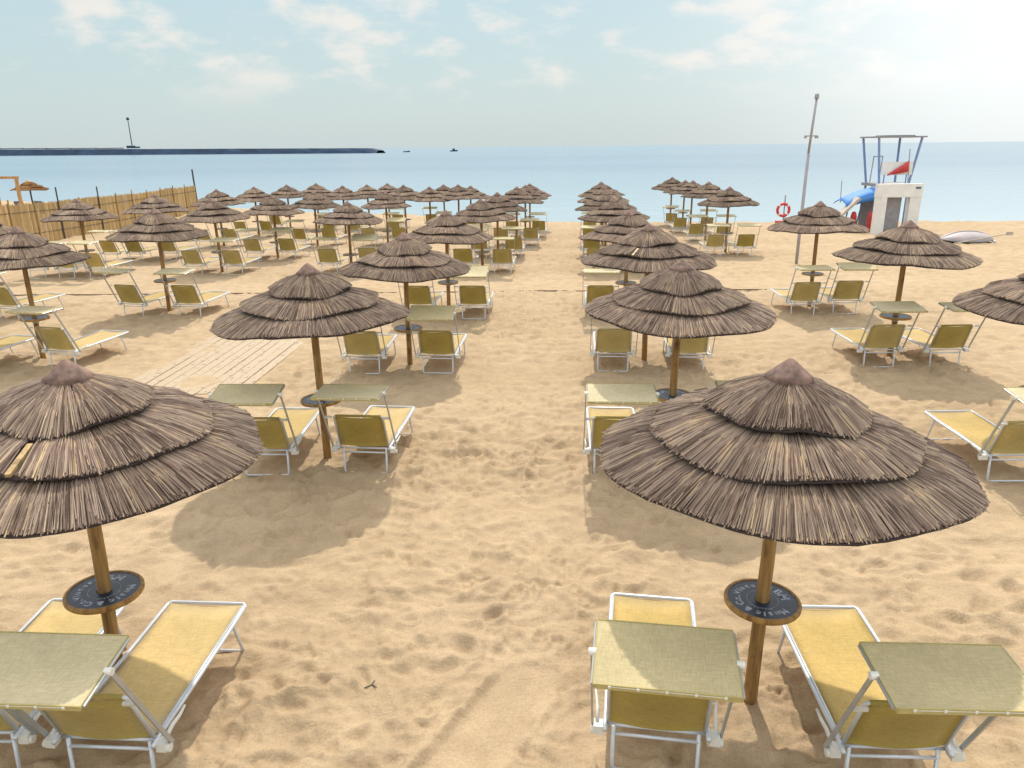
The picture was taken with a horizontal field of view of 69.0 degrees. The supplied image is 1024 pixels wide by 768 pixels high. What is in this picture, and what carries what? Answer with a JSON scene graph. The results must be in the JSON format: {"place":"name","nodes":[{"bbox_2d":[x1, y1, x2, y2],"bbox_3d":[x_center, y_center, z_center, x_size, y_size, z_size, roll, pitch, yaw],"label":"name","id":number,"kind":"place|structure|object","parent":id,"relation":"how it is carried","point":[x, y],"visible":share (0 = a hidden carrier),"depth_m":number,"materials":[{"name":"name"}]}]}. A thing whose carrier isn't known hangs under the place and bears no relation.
{"place":"outdoors","nodes":[
{"label":"outdoors","id":0,"kind":"place"},
{"bbox_2d":[0,201,1023,767],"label":"sand","id":1,"kind":"structure","parent":0,"point":[470,561],"depth_m":7.46,"materials":[{"name":"sand"}]},
{"bbox_2d":[0,176,26,224],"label":"timber frame","id":2,"kind":"object","parent":1,"relation":"on","point":[15,178],"visible":0.6,"depth_m":42.46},
{"bbox_2d":[0,334,38,355],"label":"sun lounger","id":3,"kind":"object","parent":1,"relation":"on","point":[9,341],"visible":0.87,"depth_m":14.29,"materials":[{"name":"fabric"}]},
{"bbox_2d":[10,180,48,202],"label":"straw parasol","id":4,"kind":"object","parent":1,"relation":"on","point":[28,185],"visible":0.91,"depth_m":49.84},
{"bbox_2d":[0,271,65,319],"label":"sun lounger","id":5,"kind":"object","parent":1,"relation":"on","point":[7,297],"visible":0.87,"depth_m":17.51,"materials":[{"name":"fabric"}]},
{"bbox_2d":[0,226,91,358],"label":"straw parasol","id":6,"kind":"object","parent":1,"relation":"on","point":[22,250],"visible":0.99,"depth_m":13.40,"materials":[{"name":"brown plant"}]},
{"bbox_2d":[0,598,127,767],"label":"sun lounger","id":7,"kind":"object","parent":1,"relation":"on","point":[53,615],"visible":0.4,"depth_m":5.62,"materials":[{"name":"fabric"}]},
{"bbox_2d":[5,306,128,365],"bbox_3d":[-8.117,-0.966,13.827,0.820,1.189,2.037,3,18,12],"label":"sun lounger","id":8,"kind":"object","parent":1,"relation":"on","point":[58,338],"visible":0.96,"depth_m":13.43,"materials":[{"name":"fabric"}]},
{"bbox_2d":[49,241,102,278],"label":"sun lounger","id":9,"kind":"object","parent":1,"relation":"on","point":[73,266],"visible":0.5,"depth_m":23.51,"materials":[{"name":"fabric"}]},
{"bbox_2d":[40,198,118,270],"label":"straw parasol","id":10,"kind":"object","parent":1,"relation":"on","point":[77,210],"visible":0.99,"depth_m":24.13,"materials":[{"name":"wicker"}]},
{"bbox_2d":[0,169,197,240],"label":"reed fence","id":11,"kind":"object","parent":1,"relation":"on","point":[61,230],"visible":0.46,"depth_m":39.74,"materials":[{"name":"wicker"}]},
{"bbox_2d":[67,240,133,277],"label":"sun lounger","id":12,"kind":"object","parent":1,"relation":"on","point":[95,260],"visible":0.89,"depth_m":23.42,"materials":[{"name":"fabric"}]},
{"bbox_2d":[86,230,141,260],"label":"sun lounger","id":13,"kind":"object","parent":1,"relation":"on","point":[108,246],"visible":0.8,"depth_m":27.52,"materials":[{"name":"fabric"}]},
{"bbox_2d":[0,600,246,767],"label":"sun lounger","id":14,"kind":"object","parent":1,"relation":"on","point":[57,681],"visible":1,"depth_m":4.50,"materials":[{"name":"fabric"}]},
{"bbox_2d":[0,359,266,671],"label":"straw parasol","id":15,"kind":"object","parent":1,"relation":"on","point":[89,451],"visible":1,"depth_m":4.53,"materials":[{"name":"brown wood"}]},
{"bbox_2d":[112,230,157,261],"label":"sun lounger","id":16,"kind":"object","parent":1,"relation":"on","point":[133,247],"visible":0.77,"depth_m":27.64,"materials":[{"name":"fabric"}]},
{"bbox_2d":[93,268,180,315],"bbox_3d":[-8.898,-2.267,17.930,0.820,1.192,2.037,4,18,14],"label":"sun lounger","id":17,"kind":"object","parent":1,"relation":"on","point":[129,294],"visible":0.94,"depth_m":17.51,"materials":[{"name":"fabric"}]},
{"bbox_2d":[121,194,189,256],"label":"straw parasol","id":18,"kind":"object","parent":1,"relation":"on","point":[150,203],"visible":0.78,"depth_m":27.47,"materials":[{"name":"wicker"}]},
{"bbox_2d":[105,208,209,311],"bbox_3d":[-8.406,-2.697,17.956,2.286,3.014,2.259,16,25,41],"label":"straw parasol","id":19,"kind":"object","parent":1,"relation":"on","point":[155,225],"visible":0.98,"depth_m":17.19,"materials":[{"name":"brown plant"}]},
{"bbox_2d":[156,242,198,260],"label":"sun lounger","id":20,"kind":"object","parent":1,"relation":"on","point":[167,246],"visible":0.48,"depth_m":27.80,"materials":[{"name":"fabric"}]},
{"bbox_2d":[153,268,229,316],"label":"sun lounger","id":21,"kind":"object","parent":1,"relation":"on","point":[189,295],"visible":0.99,"depth_m":17.38,"materials":[{"name":"fabric"}]},
{"bbox_2d":[172,238,222,273],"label":"sun lounger","id":22,"kind":"object","parent":1,"relation":"on","point":[191,257],"visible":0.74,"depth_m":23.91,"materials":[{"name":"fabric"}]},
{"bbox_2d":[178,198,250,271],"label":"straw parasol","id":23,"kind":"object","parent":1,"relation":"on","point":[212,211],"visible":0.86,"depth_m":23.55,"materials":[{"name":"wicker"}]},
{"bbox_2d":[133,334,303,394],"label":"walkway","id":24,"kind":"structure","parent":1,"relation":"on","point":[247,361],"depth_m":13.82,"materials":[{"name":"brown wood"}]},
{"bbox_2d":[190,189,246,245],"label":"straw parasol","id":25,"kind":"object","parent":1,"relation":"on","point":[221,197],"visible":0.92,"depth_m":32.14,"materials":[{"name":"wicker"}]},
{"bbox_2d":[210,237,260,274],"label":"sun lounger","id":26,"kind":"object","parent":1,"relation":"on","point":[231,256],"visible":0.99,"depth_m":23.75,"materials":[{"name":"fabric"}]},
{"bbox_2d":[217,222,253,247],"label":"sun lounger","id":27,"kind":"object","parent":1,"relation":"on","point":[229,233],"visible":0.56,"depth_m":32.31,"materials":[{"name":"fabric"}]},
{"bbox_2d":[233,228,275,260],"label":"sun lounger","id":28,"kind":"object","parent":1,"relation":"on","point":[251,244],"visible":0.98,"depth_m":27.42,"materials":[{"name":"fabric"}]},
{"bbox_2d":[235,186,278,235],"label":"straw parasol","id":29,"kind":"object","parent":1,"relation":"on","point":[253,194],"visible":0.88,"depth_m":36.59,"materials":[{"name":"brown plant"}]},
{"bbox_2d":[208,384,319,475],"bbox_3d":[-2.966,0.415,9.258,0.820,1.224,2.036,0,18,1],"label":"sun lounger","id":30,"kind":"object","parent":1,"relation":"on","point":[283,427],"visible":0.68,"depth_m":8.75,"materials":[{"name":"fabric"}]},
{"bbox_2d":[242,195,304,257],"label":"straw parasol","id":31,"kind":"object","parent":1,"relation":"on","point":[272,205],"visible":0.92,"depth_m":26.97,"materials":[{"name":"wicker"}]},
{"bbox_2d":[270,184,304,226],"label":"straw parasol","id":32,"kind":"object","parent":1,"relation":"on","point":[287,191],"visible":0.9,"depth_m":40.14,"materials":[{"name":"wicker"}]},
{"bbox_2d":[269,227,310,259],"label":"sun lounger","id":33,"kind":"object","parent":1,"relation":"on","point":[287,245],"visible":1,"depth_m":27.50,"materials":[{"name":"fabric"}]},
{"bbox_2d":[283,220,318,243],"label":"sun lounger","id":34,"kind":"object","parent":1,"relation":"on","point":[299,233],"visible":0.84,"depth_m":32.02,"materials":[{"name":"fabric"}]},
{"bbox_2d":[210,263,410,458],"bbox_3d":[-2.398,0.005,9.269,2.368,3.014,2.271,-16,23,-39],"label":"straw parasol","id":35,"kind":"object","parent":1,"relation":"on","point":[308,300],"visible":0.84,"depth_m":8.47,"materials":[{"name":"brown wood"}]},
{"bbox_2d":[291,191,340,245],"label":"straw parasol","id":36,"kind":"object","parent":1,"relation":"on","point":[313,200],"visible":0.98,"depth_m":31.52,"materials":[{"name":"wicker"}]},
{"bbox_2d":[301,183,331,227],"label":"straw parasol","id":37,"kind":"object","parent":1,"relation":"on","point":[319,189],"visible":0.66,"depth_m":40.70,"materials":[{"name":"wicker"}]},
{"bbox_2d":[309,237,349,272],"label":"sun lounger","id":38,"kind":"object","parent":1,"relation":"on","point":[328,256],"visible":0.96,"depth_m":23.88,"materials":[{"name":"fabric"}]},
{"bbox_2d":[317,225,347,244],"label":"sun lounger","id":39,"kind":"object","parent":1,"relation":"on","point":[328,232],"visible":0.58,"depth_m":32.23,"materials":[{"name":"fabric"}]},
{"bbox_2d":[324,185,366,235],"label":"straw parasol","id":40,"kind":"object","parent":1,"relation":"on","point":[342,192],"visible":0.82,"depth_m":36.50,"materials":[{"name":"wicker"}]},
{"bbox_2d":[312,201,382,262],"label":"straw parasol","id":41,"kind":"object","parent":1,"relation":"on","point":[347,213],"visible":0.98,"depth_m":23.57,"materials":[{"name":"wicker"}]},
{"bbox_2d":[309,384,414,472],"bbox_3d":[-1.750,0.408,9.299,0.820,1.189,2.037,1,18,5],"label":"sun lounger","id":42,"kind":"object","parent":1,"relation":"on","point":[375,425],"visible":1,"depth_m":8.84,"materials":[{"name":"fabric"}]},
{"bbox_2d":[350,234,377,258],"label":"sun lounger","id":43,"kind":"object","parent":1,"relation":"on","point":[362,252],"visible":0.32,"depth_m":23.71,"materials":[{"name":"fabric"}]},
{"bbox_2d":[337,327,396,373],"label":"sun lounger","id":44,"kind":"object","parent":1,"relation":"on","point":[367,343],"visible":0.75,"depth_m":12.91,"materials":[{"name":"fabric"}]},
{"bbox_2d":[355,184,380,227],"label":"straw parasol","id":45,"kind":"object","parent":1,"relation":"on","point":[367,191],"visible":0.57,"depth_m":40.18,"materials":[{"name":"wicker"}]},
{"bbox_2d":[361,192,410,241],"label":"straw parasol","id":46,"kind":"object","parent":1,"relation":"on","point":[385,200],"visible":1,"depth_m":32.16,"materials":[{"name":"brown plant"}]},
{"bbox_2d":[15,289,766,295],"bbox_3d":[-3.027,-2.523,20.492,23.203,0.046,0.096,0,18,1],"label":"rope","id":47,"kind":"object","parent":1,"relation":"on","point":[378,292],"visible":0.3,"depth_m":20.45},
{"bbox_2d":[386,217,407,239],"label":"sun lounger","id":48,"kind":"object","parent":1,"relation":"on","point":[397,232],"visible":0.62,"depth_m":31.99,"materials":[{"name":"fabric"}]},
{"bbox_2d":[338,232,470,364],"bbox_3d":[-1.881,-1.197,13.356,2.287,3.014,2.292,-5,19,-13],"label":"straw parasol","id":49,"kind":"object","parent":1,"relation":"on","point":[404,258],"visible":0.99,"depth_m":12.55,"materials":[{"name":"brown wood"}]},
{"bbox_2d":[389,185,419,233],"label":"straw parasol","id":50,"kind":"object","parent":1,"relation":"on","point":[404,193],"visible":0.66,"depth_m":36.64,"materials":[{"name":"wicker"}]},
{"bbox_2d":[398,280,443,305],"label":"sun lounger","id":51,"kind":"object","parent":1,"relation":"on","point":[421,295],"visible":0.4,"depth_m":17.00,"materials":[{"name":"fabric"}]},
{"bbox_2d":[408,186,450,221],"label":"straw parasol","id":52,"kind":"object","parent":1,"relation":"on","point":[429,194],"visible":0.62,"depth_m":36.40,"materials":[{"name":"brown plant"}]},
{"bbox_2d":[406,305,466,373],"bbox_3d":[-1.267,-0.898,13.275,0.820,1.253,2.031,1,18,5],"label":"sun lounger","id":53,"kind":"object","parent":1,"relation":"on","point":[447,342],"visible":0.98,"depth_m":12.75,"materials":[{"name":"fabric"}]},
{"bbox_2d":[407,210,493,304],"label":"straw parasol","id":54,"kind":"object","parent":1,"relation":"on","point":[446,227],"visible":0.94,"depth_m":17.12,"materials":[{"name":"brown plant"}]},
{"bbox_2d":[442,184,479,211],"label":"straw parasol","id":55,"kind":"object","parent":1,"relation":"on","point":[458,192],"visible":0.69,"depth_m":36.62,"materials":[{"name":"wicker"}]},
{"bbox_2d":[449,246,478,264],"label":"sun lounger","id":56,"kind":"object","parent":1,"relation":"on","point":[465,256],"visible":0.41,"depth_m":23.52,"materials":[{"name":"fabric"}]},
{"bbox_2d":[452,265,493,319],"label":"sun lounger","id":57,"kind":"object","parent":1,"relation":"on","point":[473,295],"visible":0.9,"depth_m":16.88,"materials":[{"name":"fabric"}]},
{"bbox_2d":[468,224,491,258],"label":"sun lounger","id":58,"kind":"object","parent":1,"relation":"on","point":[485,244],"visible":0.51,"depth_m":27.24,"materials":[{"name":"fabric"}]},
{"bbox_2d":[453,198,514,264],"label":"straw parasol","id":59,"kind":"object","parent":1,"relation":"on","point":[480,211],"visible":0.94,"depth_m":23.58,"materials":[{"name":"wicker"}]},
{"bbox_2d":[488,237,515,273],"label":"sun lounger","id":60,"kind":"object","parent":1,"relation":"on","point":[502,256],"visible":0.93,"depth_m":23.27,"materials":[{"name":"fabric"}]},
{"bbox_2d":[484,192,526,248],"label":"straw parasol","id":61,"kind":"object","parent":1,"relation":"on","point":[497,200],"visible":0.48,"depth_m":27.24,"materials":[{"name":"wicker"}]},
{"bbox_2d":[502,226,525,257],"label":"sun lounger","id":62,"kind":"object","parent":1,"relation":"on","point":[517,242],"visible":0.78,"depth_m":26.95,"materials":[{"name":"fabric"}]},
{"bbox_2d":[502,186,543,236],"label":"straw parasol","id":63,"kind":"object","parent":1,"relation":"on","point":[516,194],"visible":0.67,"depth_m":31.14,"materials":[{"name":"wicker"}]},
{"bbox_2d":[520,218,539,246],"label":"sun lounger","id":64,"kind":"object","parent":1,"relation":"on","point":[531,234],"visible":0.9,"depth_m":31.18,"materials":[{"name":"fabric"}]},
{"bbox_2d":[520,185,547,227],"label":"straw parasol","id":65,"kind":"object","parent":1,"relation":"on","point":[531,192],"visible":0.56,"depth_m":35.13,"materials":[{"name":"wicker"}]},
{"bbox_2d":[530,212,546,236],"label":"sun lounger","id":66,"kind":"object","parent":1,"relation":"on","point":[535,224],"visible":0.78,"depth_m":35.13,"materials":[{"name":"fabric"}]},
{"bbox_2d":[580,225,602,253],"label":"sun lounger","id":67,"kind":"object","parent":1,"relation":"on","point":[590,244],"visible":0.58,"depth_m":27.03,"materials":[{"name":"fabric"}]},
{"bbox_2d":[582,268,619,318],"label":"sun lounger","id":68,"kind":"object","parent":1,"relation":"on","point":[592,292],"visible":0.62,"depth_m":16.67,"materials":[{"name":"fabric"}]},
{"bbox_2d":[578,182,624,224],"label":"straw parasol","id":69,"kind":"object","parent":1,"relation":"on","point":[599,186],"visible":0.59,"depth_m":35.55,"materials":[{"name":"wicker"}]},
{"bbox_2d":[577,186,629,243],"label":"straw parasol","id":70,"kind":"object","parent":1,"relation":"on","point":[591,197],"visible":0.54,"depth_m":31.25,"materials":[{"name":"wicker"}]},
{"bbox_2d":[574,191,636,246],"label":"straw parasol","id":71,"kind":"object","parent":1,"relation":"on","point":[603,198],"visible":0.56,"depth_m":27.33,"materials":[{"name":"wicker"}]},
{"bbox_2d":[577,198,649,243],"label":"straw parasol","id":72,"kind":"object","parent":1,"relation":"on","point":[609,210],"visible":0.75,"depth_m":23.41,"materials":[{"name":"wicker"}]},
{"bbox_2d":[590,317,637,371],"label":"sun lounger","id":73,"kind":"object","parent":1,"relation":"on","point":[605,340],"visible":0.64,"depth_m":12.86,"materials":[{"name":"fabric"}]},
{"bbox_2d":[583,383,658,473],"bbox_3d":[1.269,0.408,9.153,0.820,1.215,2.037,1,18,4],"label":"sun lounger","id":74,"kind":"object","parent":1,"relation":"on","point":[600,420],"visible":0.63,"depth_m":8.43,"materials":[{"name":"fabric"}]},
{"bbox_2d":[579,210,676,286],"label":"straw parasol","id":75,"kind":"object","parent":1,"relation":"on","point":[615,229],"visible":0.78,"depth_m":17.17,"materials":[{"name":"brown plant"}]},
{"bbox_2d":[579,223,716,360],"bbox_3d":[2.401,-1.356,13.381,2.343,3.014,2.381,-5,19,-13],"label":"straw parasol","id":76,"kind":"object","parent":1,"relation":"on","point":[648,248],"visible":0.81,"depth_m":12.54,"materials":[{"name":"brown plant"}]},
{"bbox_2d":[651,177,680,223],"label":"straw parasol","id":77,"kind":"object","parent":1,"relation":"on","point":[668,184],"visible":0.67,"depth_m":40.83,"materials":[{"name":"wicker"}]},
{"bbox_2d":[588,592,745,767],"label":"sun lounger","id":78,"kind":"object","parent":1,"relation":"on","point":[665,666],"visible":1,"depth_m":4.14,"materials":[{"name":"fabric"}]},
{"bbox_2d":[669,210,690,230],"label":"sun lounger","id":79,"kind":"object","parent":1,"relation":"on","point":[679,223],"visible":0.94,"depth_m":36.34,"materials":[{"name":"fabric"}]},
{"bbox_2d":[584,259,777,401],"bbox_3d":[2.033,-0.053,9.302,2.281,3.014,2.336,-3,18,-9],"label":"straw parasol","id":80,"kind":"object","parent":1,"relation":"on","point":[679,300],"visible":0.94,"depth_m":8.46,"materials":[{"name":"brown plant"}]},
{"bbox_2d":[669,180,700,226],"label":"straw parasol","id":81,"kind":"object","parent":1,"relation":"on","point":[689,187],"visible":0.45,"depth_m":36.25,"materials":[{"name":"wicker"}]},
{"bbox_2d":[663,336,715,368],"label":"sun lounger","id":82,"kind":"object","parent":1,"relation":"on","point":[694,345],"visible":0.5,"depth_m":12.83,"materials":[{"name":"fabric"}]},
{"bbox_2d":[683,214,707,240],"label":"sun lounger","id":83,"kind":"object","parent":1,"relation":"on","point":[696,228],"visible":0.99,"depth_m":32.38,"materials":[{"name":"fabric"}]},
{"bbox_2d":[680,181,723,239],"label":"straw parasol","id":84,"kind":"object","parent":1,"relation":"on","point":[708,189],"visible":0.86,"depth_m":32.29,"materials":[{"name":"wicker"}]},
{"bbox_2d":[699,224,730,255],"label":"sun lounger","id":85,"kind":"object","parent":1,"relation":"on","point":[715,241],"visible":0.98,"depth_m":27.22,"materials":[{"name":"fabric"}]},
{"bbox_2d":[697,186,759,251],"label":"straw parasol","id":86,"kind":"object","parent":1,"relation":"on","point":[728,197],"visible":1,"depth_m":27.46,"materials":[{"name":"wicker"}]},
{"bbox_2d":[727,223,761,255],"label":"sun lounger","id":87,"kind":"object","parent":1,"relation":"on","point":[744,241],"visible":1,"depth_m":27.17,"materials":[{"name":"fabric"}]},
{"bbox_2d":[594,358,989,704],"bbox_3d":[1.691,1.281,4.993,2.292,3.014,2.287,7,19,22],"label":"straw parasol","id":88,"kind":"object","parent":1,"relation":"on","point":[791,450],"visible":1,"depth_m":4.20,"materials":[{"name":"brown plant"}]},
{"bbox_2d":[770,265,835,314],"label":"sun lounger","id":89,"kind":"object","parent":1,"relation":"on","point":[799,291],"visible":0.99,"depth_m":16.91,"materials":[{"name":"fabric"}]},
{"bbox_2d":[795,93,818,263],"bbox_3d":[9.636,-6.438,24.430,0.440,5.820,0.150,-1,18,0],"label":"mast","id":90,"kind":"object","parent":1,"relation":"on","point":[816,98],"visible":0.89,"depth_m":24.20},
{"bbox_2d":[767,201,869,306],"bbox_3d":[7.242,-2.849,17.872,2.310,3.015,2.204,-6,18,-17],"label":"straw parasol","id":91,"kind":"object","parent":1,"relation":"on","point":[818,218],"visible":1,"depth_m":17.11,"materials":[{"name":"brown plant"}]},
{"bbox_2d":[812,262,878,313],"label":"sun lounger","id":92,"kind":"object","parent":1,"relation":"on","point":[847,289],"visible":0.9,"depth_m":17.01,"materials":[{"name":"fabric"}]},
{"bbox_2d":[834,181,874,226],"bbox_3d":[17.656,-8.807,37.330,2.500,2.655,1.630,-1,18,0],"label":"shade canopy","id":93,"kind":"object","parent":1,"relation":"on","point":[866,201],"visible":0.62,"depth_m":36.97,"materials":[{"name":"blue fabric"}]},
{"bbox_2d":[830,301,927,367],"bbox_3d":[6.460,-0.989,13.355,0.820,1.220,2.036,-1,18,0],"label":"sun lounger","id":94,"kind":"object","parent":1,"relation":"on","point":[876,336],"visible":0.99,"depth_m":12.89,"materials":[{"name":"fabric"}]},
{"bbox_2d":[860,135,927,224],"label":"lifeguard tower","id":95,"kind":"structure","parent":1,"relation":"on","point":[896,168],"depth_m":36.88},
{"bbox_2d":[870,183,923,234],"bbox_3d":[18.064,-8.107,35.044,2.060,2.540,0.395,-1,18,0],"label":"white booth","id":96,"kind":"object","parent":1,"relation":"on","point":[886,207],"visible":0.79,"depth_m":34.88,"materials":[{"name":"paint"}]},
{"bbox_2d":[777,605,1023,767],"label":"sun lounger","id":97,"kind":"object","parent":1,"relation":"on","point":[869,691],"visible":0.95,"depth_m":4.24,"materials":[{"name":"fabric"}]},
{"bbox_2d":[831,220,983,356],"bbox_3d":[6.943,-1.424,13.441,2.356,3.014,2.403,-17,24,-42],"label":"straw parasol","id":98,"kind":"object","parent":1,"relation":"on","point":[908,243],"visible":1,"depth_m":12.63,"materials":[{"name":"brown plant"}]},
{"bbox_2d":[895,302,985,365],"bbox_3d":[7.577,-0.978,13.309,0.820,1.204,2.037,-1,18,-2],"label":"sun lounger","id":99,"kind":"object","parent":1,"relation":"on","point":[944,336],"visible":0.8,"depth_m":12.91,"materials":[{"name":"fabric"}]},
{"bbox_2d":[924,387,1023,481],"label":"sun lounger","id":100,"kind":"object","parent":1,"relation":"on","point":[983,436],"visible":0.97,"depth_m":8.68,"materials":[{"name":"fabric"}]},
{"bbox_2d":[940,230,1013,242],"bbox_3d":[19.287,-6.115,31.238,2.744,0.636,1.485,-2,18,-4],"label":"upturned boat","id":101,"kind":"object","parent":1,"relation":"on","point":[968,236],"visible":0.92,"depth_m":30.81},
{"bbox_2d":[951,273,1023,386],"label":"straw parasol","id":102,"kind":"object","parent":1,"relation":"on","point":[1001,300],"visible":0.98,"depth_m":8.88,"materials":[{"name":"brown plant"}]},
{"bbox_2d":[0,141,1023,222],"bbox_3d":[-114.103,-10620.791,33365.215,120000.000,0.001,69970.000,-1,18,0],"label":"sea","id":103,"kind":"structure","parent":0,"point":[972,181],"depth_m":127.36,"materials":[{"name":"liquid"}]},
{"bbox_2d":[0,148,384,155],"bbox_3d":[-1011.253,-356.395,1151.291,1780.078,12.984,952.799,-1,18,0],"label":"breakwater","id":104,"kind":"object","parent":103,"relation":"in","point":[53,151],"visible":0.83,"depth_m":829.37,"materials":[{"name":"stone"}]},
{"bbox_2d":[0,0,1023,148],"label":"sky","id":105,"kind":"structure","parent":0,"point":[184,74],"materials":[{"name":"blue"}]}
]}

